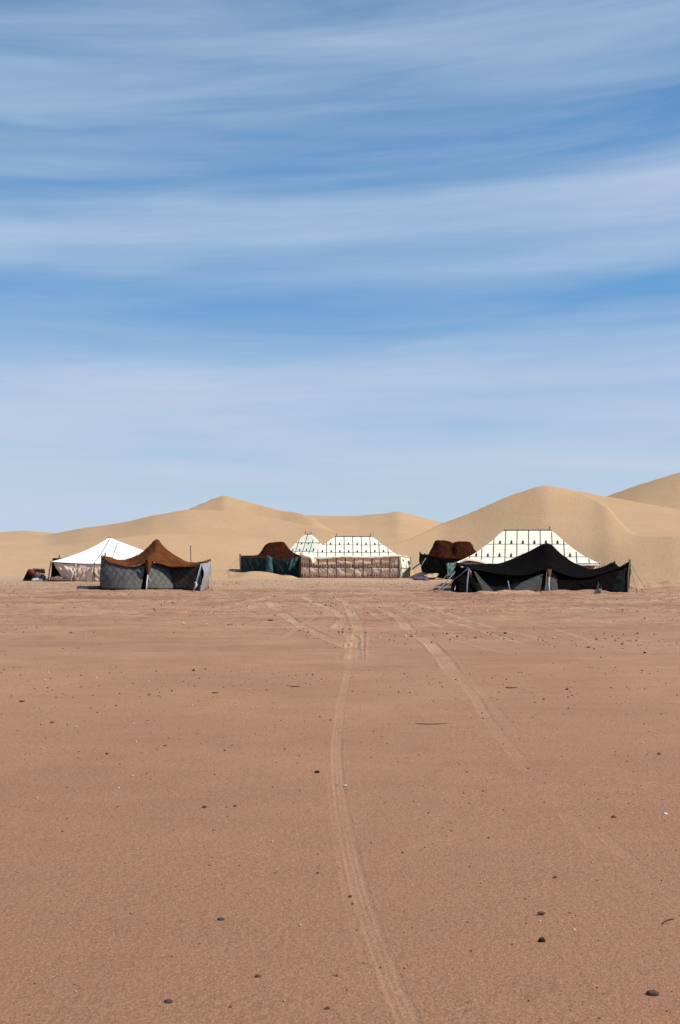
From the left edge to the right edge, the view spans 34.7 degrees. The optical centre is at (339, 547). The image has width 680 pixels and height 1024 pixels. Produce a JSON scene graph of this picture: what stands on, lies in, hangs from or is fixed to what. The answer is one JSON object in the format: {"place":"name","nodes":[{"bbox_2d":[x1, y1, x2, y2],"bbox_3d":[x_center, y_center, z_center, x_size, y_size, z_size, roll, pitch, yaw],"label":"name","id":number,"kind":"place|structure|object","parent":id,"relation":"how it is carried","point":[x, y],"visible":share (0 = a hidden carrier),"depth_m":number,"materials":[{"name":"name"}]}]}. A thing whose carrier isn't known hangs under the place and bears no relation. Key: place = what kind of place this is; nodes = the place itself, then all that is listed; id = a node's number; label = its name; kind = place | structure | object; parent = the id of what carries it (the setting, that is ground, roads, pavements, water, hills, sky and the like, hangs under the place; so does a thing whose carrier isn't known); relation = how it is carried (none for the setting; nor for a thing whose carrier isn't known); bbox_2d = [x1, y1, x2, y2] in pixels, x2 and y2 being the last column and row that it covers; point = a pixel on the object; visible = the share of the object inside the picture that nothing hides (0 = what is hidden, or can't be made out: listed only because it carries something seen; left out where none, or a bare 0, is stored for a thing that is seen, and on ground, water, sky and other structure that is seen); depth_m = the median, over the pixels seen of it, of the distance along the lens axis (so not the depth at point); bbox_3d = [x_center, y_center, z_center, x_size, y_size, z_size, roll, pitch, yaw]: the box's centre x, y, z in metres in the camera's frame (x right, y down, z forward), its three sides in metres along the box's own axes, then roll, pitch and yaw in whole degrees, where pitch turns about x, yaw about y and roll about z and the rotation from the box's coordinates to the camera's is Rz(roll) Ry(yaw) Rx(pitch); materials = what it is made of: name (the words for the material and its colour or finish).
{"place":"outdoors","nodes":[
{"label":"outdoors","id":0,"kind":"place"},
{"bbox_2d":[0,575,679,1023],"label":"ground","id":1,"kind":"structure","parent":0,"point":[82,859],"depth_m":10.12,"materials":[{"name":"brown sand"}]},
{"bbox_2d":[23,570,32,580],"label":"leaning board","id":2,"kind":"object","parent":1,"relation":"on","point":[28,577],"visible":0.65,"depth_m":78.83,"materials":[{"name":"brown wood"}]},
{"bbox_2d":[32,572,41,577],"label":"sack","id":3,"kind":"object","parent":1,"relation":"on","point":[38,574],"visible":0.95,"depth_m":78.69,"materials":[{"name":"fabric"}]},
{"bbox_2d":[28,569,34,575],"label":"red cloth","id":4,"kind":"object","parent":3,"relation":"on","point":[31,571],"visible":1,"depth_m":78.69,"materials":[{"name":"red fabric"}]},
{"bbox_2d":[33,568,44,573],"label":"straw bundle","id":5,"kind":"object","parent":3,"relation":"on","point":[41,570],"visible":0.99,"depth_m":79.13,"materials":[{"name":"brown plant"}]},
{"bbox_2d":[50,576,75,580],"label":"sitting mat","id":6,"kind":"object","parent":1,"relation":"on","point":[52,578],"visible":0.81,"depth_m":77.76,"materials":[{"name":"beige fabric"}]},
{"bbox_2d":[88,586,100,588],"bbox_3d":[-14.208,2.262,63.298,0.731,0.190,1.535,0,0,-9],"label":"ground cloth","id":7,"kind":"object","parent":1,"relation":"on","point":[95,587],"visible":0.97,"depth_m":62.70,"materials":[{"name":"black fabric"}]},
{"bbox_2d":[44,537,154,581],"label":"canvas tent","id":8,"kind":"object","parent":1,"relation":"on","point":[85,565],"visible":0.59,"depth_m":78.93,"materials":[{"name":"fabric"}]},
{"bbox_2d":[111,589,181,590],"bbox_3d":[-10.874,2.403,62.001,6.556,0.134,1.227,0,0,27],"label":"sand drift","id":9,"kind":"object","parent":1,"relation":"on","point":[156,589],"visible":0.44,"depth_m":61.42,"materials":[{"name":"beige sand"}]},
{"bbox_2d":[100,539,214,590],"bbox_3d":[-10.940,0.977,64.118,6.850,3.002,9.266,0,0,-9],"label":"nomad tent","id":10,"kind":"object","parent":1,"relation":"on","point":[167,569],"visible":0.99,"depth_m":62.38,"materials":[{"name":"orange fabric"}]},
{"bbox_2d":[229,542,299,577],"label":"nomad tent","id":11,"kind":"object","parent":1,"relation":"on","point":[281,558],"visible":0.94,"depth_m":88.42,"materials":[{"name":"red fabric"}]},
{"bbox_2d":[290,532,321,554],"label":"pavilion tent","id":12,"kind":"object","parent":1,"relation":"on","point":[307,543],"visible":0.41,"depth_m":98.06,"materials":[{"name":"beige fabric"}]},
{"bbox_2d":[412,576,428,580],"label":"rug","id":13,"kind":"object","parent":1,"relation":"on","point":[421,578],"visible":1,"depth_m":81.12,"materials":[{"name":"purple fabric"}]},
{"bbox_2d":[423,573,438,577],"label":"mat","id":14,"kind":"object","parent":1,"relation":"on","point":[431,575],"visible":1,"depth_m":82.73,"materials":[{"name":"beige fabric"}]},
{"bbox_2d":[412,540,476,579],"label":"nomad tent","id":15,"kind":"object","parent":1,"relation":"on","point":[442,557],"visible":0.83,"depth_m":84.91,"materials":[{"name":"red fabric"}]},
{"bbox_2d":[458,525,601,568],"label":"pavilion tent","id":16,"kind":"object","parent":1,"relation":"on","point":[504,546],"visible":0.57,"depth_m":67.94,"materials":[{"name":"beige fabric"}]},
{"bbox_2d":[429,543,644,594],"bbox_3d":[11.524,1.125,60.963,13.414,2.797,9.334,0,0,0],"label":"nomad tent","id":17,"kind":"object","parent":1,"relation":"on","point":[547,567],"visible":0.97,"depth_m":59.82,"materials":[{"name":"black fabric"}]},
{"bbox_2d":[468,589,611,596],"bbox_3d":[10.178,2.345,57.384,8.935,0.250,4.982,0,0,-10],"label":"sand drift","id":18,"kind":"object","parent":1,"relation":"on","point":[477,593],"visible":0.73,"depth_m":58.02,"materials":[{"name":"beige sand"}]},
{"bbox_2d":[646,990,658,995],"bbox_3d":[1.681,2.395,5.848,0.069,0.038,0.053,0,0,0],"label":"stone","id":19,"kind":"object","parent":1,"relation":"on","point":[652,992],"visible":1,"depth_m":5.83,"materials":[{"name":"grey stone"}]},
{"bbox_2d":[629,580,679,589],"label":"sand drift","id":20,"kind":"object","parent":1,"relation":"on","point":[648,584],"visible":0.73,"depth_m":66.00,"materials":[{"name":"beige sand"}]},
{"bbox_2d":[0,473,679,582],"bbox_3d":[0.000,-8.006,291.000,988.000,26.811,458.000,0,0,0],"label":"dunes","id":21,"kind":"structure","parent":0,"point":[638,525],"depth_m":114.80,"materials":[{"name":"beige sand"}]},
{"bbox_2d":[0,0,679,532],"label":"sky","id":22,"kind":"structure","parent":0,"point":[421,258],"materials":[{"name":"blue"}]},
{"bbox_2d":[300,533,414,577],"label":"pavilion tent","id":23,"kind":"object","parent":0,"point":[336,556],"visible":0.99,"depth_m":86.56,"materials":[{"name":"beige fabric"}]}
]}

